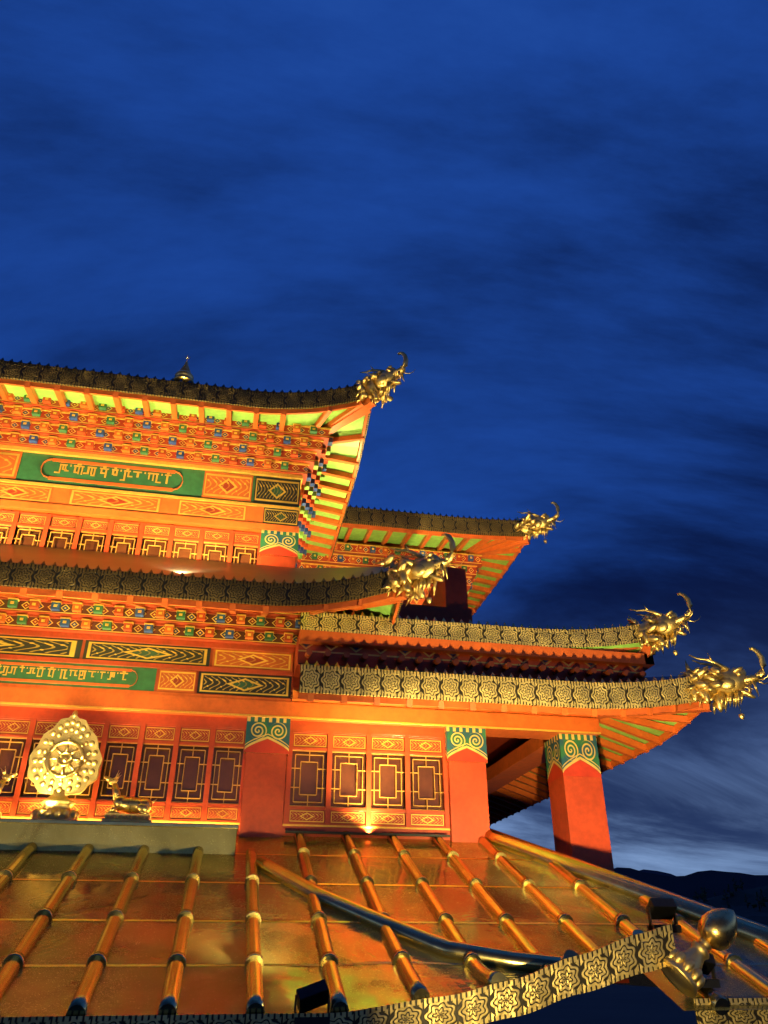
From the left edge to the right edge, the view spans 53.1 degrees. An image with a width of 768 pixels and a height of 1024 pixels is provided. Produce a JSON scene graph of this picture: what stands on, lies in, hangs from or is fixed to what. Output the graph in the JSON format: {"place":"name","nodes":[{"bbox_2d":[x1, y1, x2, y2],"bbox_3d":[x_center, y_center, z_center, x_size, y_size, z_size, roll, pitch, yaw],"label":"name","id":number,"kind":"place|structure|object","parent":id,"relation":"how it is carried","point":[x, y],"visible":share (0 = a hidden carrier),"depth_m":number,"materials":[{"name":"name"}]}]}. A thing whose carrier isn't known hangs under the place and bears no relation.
{"place":"outdoors","nodes":[
{"label":"outdoors","id":0,"kind":"place"},
{"bbox_2d":[0,828,767,1016],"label":"tiled roof","id":1,"kind":"structure","parent":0,"point":[261,925],"depth_m":9.35,"materials":[{"name":"orange tile"}]},
{"bbox_2d":[0,818,238,854],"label":"ledge","id":2,"kind":"object","parent":1,"relation":"on","point":[79,835],"visible":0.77,"depth_m":11.57,"materials":[{"name":"grey concrete"}]},
{"bbox_2d":[0,766,17,817],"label":"deer","id":3,"kind":"object","parent":2,"relation":"on","point":[6,777],"visible":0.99,"depth_m":12.04},
{"bbox_2d":[27,710,102,819],"bbox_3d":[-5.119,4.065,12.325,1.112,1.764,0.466,6,-30,-10],"label":"dharma wheel","id":4,"kind":"object","parent":2,"relation":"on","point":[65,759],"visible":0.94,"depth_m":12.25,"materials":[{"name":"gold metal"}]},
{"bbox_2d":[101,771,156,821],"bbox_3d":[-4.071,4.569,12.270,0.873,0.836,0.389,6,-30,-10],"label":"deer","id":5,"kind":"object","parent":2,"relation":"on","point":[137,809],"visible":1,"depth_m":12.12},
{"bbox_2d":[0,567,472,839],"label":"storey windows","id":6,"kind":"structure","parent":1,"relation":"on","point":[350,777],"depth_m":13.38,"materials":[{"name":"red wood"}]},
{"bbox_2d":[292,661,711,825],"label":"roof","id":7,"kind":"structure","parent":6,"relation":"on","point":[636,717],"depth_m":13.43,"materials":[{"name":"green paint"}]},
{"bbox_2d":[293,635,645,768],"bbox_3d":[0.520,5.822,19.554,6.614,0.570,13.236,6,-30,-10],"label":"roof eave","id":8,"kind":"object","parent":7,"relation":"on","point":[498,748],"visible":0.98,"depth_m":14.09,"materials":[{"name":"red paint"}]},
{"bbox_2d":[296,542,481,604],"bbox_3d":[-1.020,5.642,25.372,5.940,5.600,11.065,6,-30,-10],"label":"frieze","id":9,"kind":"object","parent":8,"relation":"on","point":[345,555],"depth_m":21.72,"materials":[{"name":"paint"}]},
{"bbox_2d":[337,505,529,615],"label":"roof","id":10,"kind":"structure","parent":9,"relation":"on","point":[498,544],"depth_m":21.63,"materials":[{"name":"orange paint"}]},
{"bbox_2d":[514,501,564,542],"bbox_3d":[4.322,0.390,21.729,1.538,1.230,0.758,-18,-34,28],"label":"dragon ornament","id":11,"kind":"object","parent":10,"relation":"attached to","point":[535,525],"depth_m":21.57,"materials":[{"name":"gold metal"}]},
{"bbox_2d":[299,611,654,670],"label":"roof","id":12,"kind":"structure","parent":8,"relation":"on","point":[619,645],"depth_m":14.20,"materials":[{"name":"green paint"}]},
{"bbox_2d":[626,592,699,655],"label":"dragon ornament","id":13,"kind":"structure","parent":12,"relation":"on","point":[656,631],"depth_m":14.67,"materials":[{"name":"gold metal"}]},
{"bbox_2d":[680,647,767,719],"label":"dragon ornament","id":14,"kind":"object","parent":7,"relation":"on","point":[720,685],"depth_m":13.72,"materials":[{"name":"gold metal"}]},
{"bbox_3d":[-5.943,3.665,16.548,7.220,10.200,5.000,6,-30,-10],"label":"tower","id":15,"kind":"object","parent":6,"relation":"on","visible":0},
{"bbox_2d":[0,393,332,567],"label":"upper wall","id":16,"kind":"structure","parent":15,"relation":"attached to","point":[99,478],"depth_m":15.60,"materials":[{"name":"orange paint"}]},
{"bbox_2d":[0,358,374,560],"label":"roof eave","id":17,"kind":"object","parent":16,"relation":"on","point":[342,414],"depth_m":15.75,"materials":[{"name":"paint"}]},
{"bbox_2d":[173,355,193,382],"bbox_3d":[-5.114,-3.659,19.786,0.540,0.904,0.540,6,-30,-10],"label":"roof finial","id":18,"kind":"object","parent":17,"relation":"on","point":[184,373],"visible":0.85,"depth_m":19.47,"materials":[{"name":"gold metal"}]},
{"bbox_2d":[354,351,414,408],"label":"dragon ornament","id":19,"kind":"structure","parent":17,"relation":"attached to","point":[379,384],"depth_m":16.17,"materials":[{"name":"gold metal"}]},
{"bbox_2d":[0,543,406,623],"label":"roof","id":20,"kind":"structure","parent":15,"relation":"on","point":[70,575],"depth_m":13.04,"materials":[{"name":"green paint"}]},
{"bbox_2d":[374,533,462,605],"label":"dragon ornament","id":21,"kind":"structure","parent":20,"relation":"attached to","point":[416,577],"depth_m":13.38,"materials":[{"name":"gold metal"}]},
{"bbox_2d":[294,979,329,1023],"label":"eave floodlight","id":22,"kind":"object","parent":1,"relation":"on","point":[312,996],"visible":0.98,"depth_m":7.26,"materials":[{"name":"metal"}]},
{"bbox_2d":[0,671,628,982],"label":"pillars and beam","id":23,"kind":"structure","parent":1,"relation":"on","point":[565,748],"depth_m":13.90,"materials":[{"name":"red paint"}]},
{"bbox_2d":[0,594,300,701],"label":"tower frieze bands","id":24,"kind":"object","parent":23,"relation":"on","point":[83,644],"visible":0.68,"depth_m":13.80,"materials":[{"name":"paint"}]},
{"bbox_2d":[285,830,449,836],"bbox_3d":[-3.920,5.116,12.435,10.310,0.050,0.060,6,-30,-10],"label":"ledge","id":25,"kind":"object","parent":1,"relation":"attached to","point":[364,833],"visible":0.44,"depth_m":13.02,"materials":[{"name":"metal"}]},
{"bbox_2d":[0,924,767,1023],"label":"roof edge trim","id":26,"kind":"structure","parent":1,"relation":"on","point":[614,962],"depth_m":7.61,"materials":[{"name":"gold metal"}]},
{"bbox_2d":[645,898,681,932],"bbox_3d":[3.172,4.601,8.757,0.330,0.348,0.228,6,-30,-10],"label":"floodlight","id":27,"kind":"object","parent":1,"relation":"on","point":[662,908],"visible":0.95,"depth_m":8.73,"materials":[{"name":"metal"}]},
{"bbox_2d":[661,908,736,997],"bbox_3d":[3.366,4.678,8.171,0.928,0.830,0.455,6,-30,-10],"label":"lotus finial","id":28,"kind":"object","parent":1,"relation":"on","point":[717,930],"visible":0.99,"depth_m":8.10,"materials":[{"name":"gold metal"}]},
{"bbox_2d":[687,948,720,987],"bbox_3d":[3.416,4.938,8.323,0.330,0.370,0.245,6,-30,-10],"label":"eave floodlight","id":29,"kind":"object","parent":1,"relation":"on","point":[709,964],"visible":0.4,"depth_m":8.27,"materials":[{"name":"metal"}]},
{"bbox_2d":[0,0,767,875],"label":"sky","id":30,"kind":"structure","parent":0,"point":[556,211],"materials":[{"name":"blue"}]},
{"bbox_2d":[486,984,696,1023],"bbox_3d":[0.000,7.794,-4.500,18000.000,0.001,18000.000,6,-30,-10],"label":"ground sheet","id":31,"kind":"object","parent":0,"point":[618,1004],"depth_m":144.87,"materials":[{"name":"black"}]},
{"bbox_2d":[639,869,674,875],"bbox_3d":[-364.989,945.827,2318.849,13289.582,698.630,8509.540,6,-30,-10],"label":"mountain range","id":32,"kind":"structure","parent":0,"point":[657,872],"depth_m":4454.98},
{"bbox_2d":[614,867,767,900],"bbox_3d":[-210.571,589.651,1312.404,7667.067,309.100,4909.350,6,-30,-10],"label":"mountain range","id":33,"kind":"structure","parent":0,"point":[712,881],"depth_m":2448.22,"materials":[{"name":"black"}]},
{"bbox_2d":[699,885,767,925],"bbox_3d":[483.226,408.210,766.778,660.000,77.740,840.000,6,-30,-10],"label":"ground","id":34,"kind":"structure","parent":0,"point":[737,903],"depth_m":752.64,"materials":[{"name":"black"}]},
{"bbox_2d":[693,877,767,910],"bbox_3d":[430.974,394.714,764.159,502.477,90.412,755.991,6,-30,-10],"label":"hill trees","id":35,"kind":"object","parent":34,"relation":"on","point":[763,900],"visible":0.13,"depth_m":776.53,"materials":[{"name":"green plant"}]}
]}

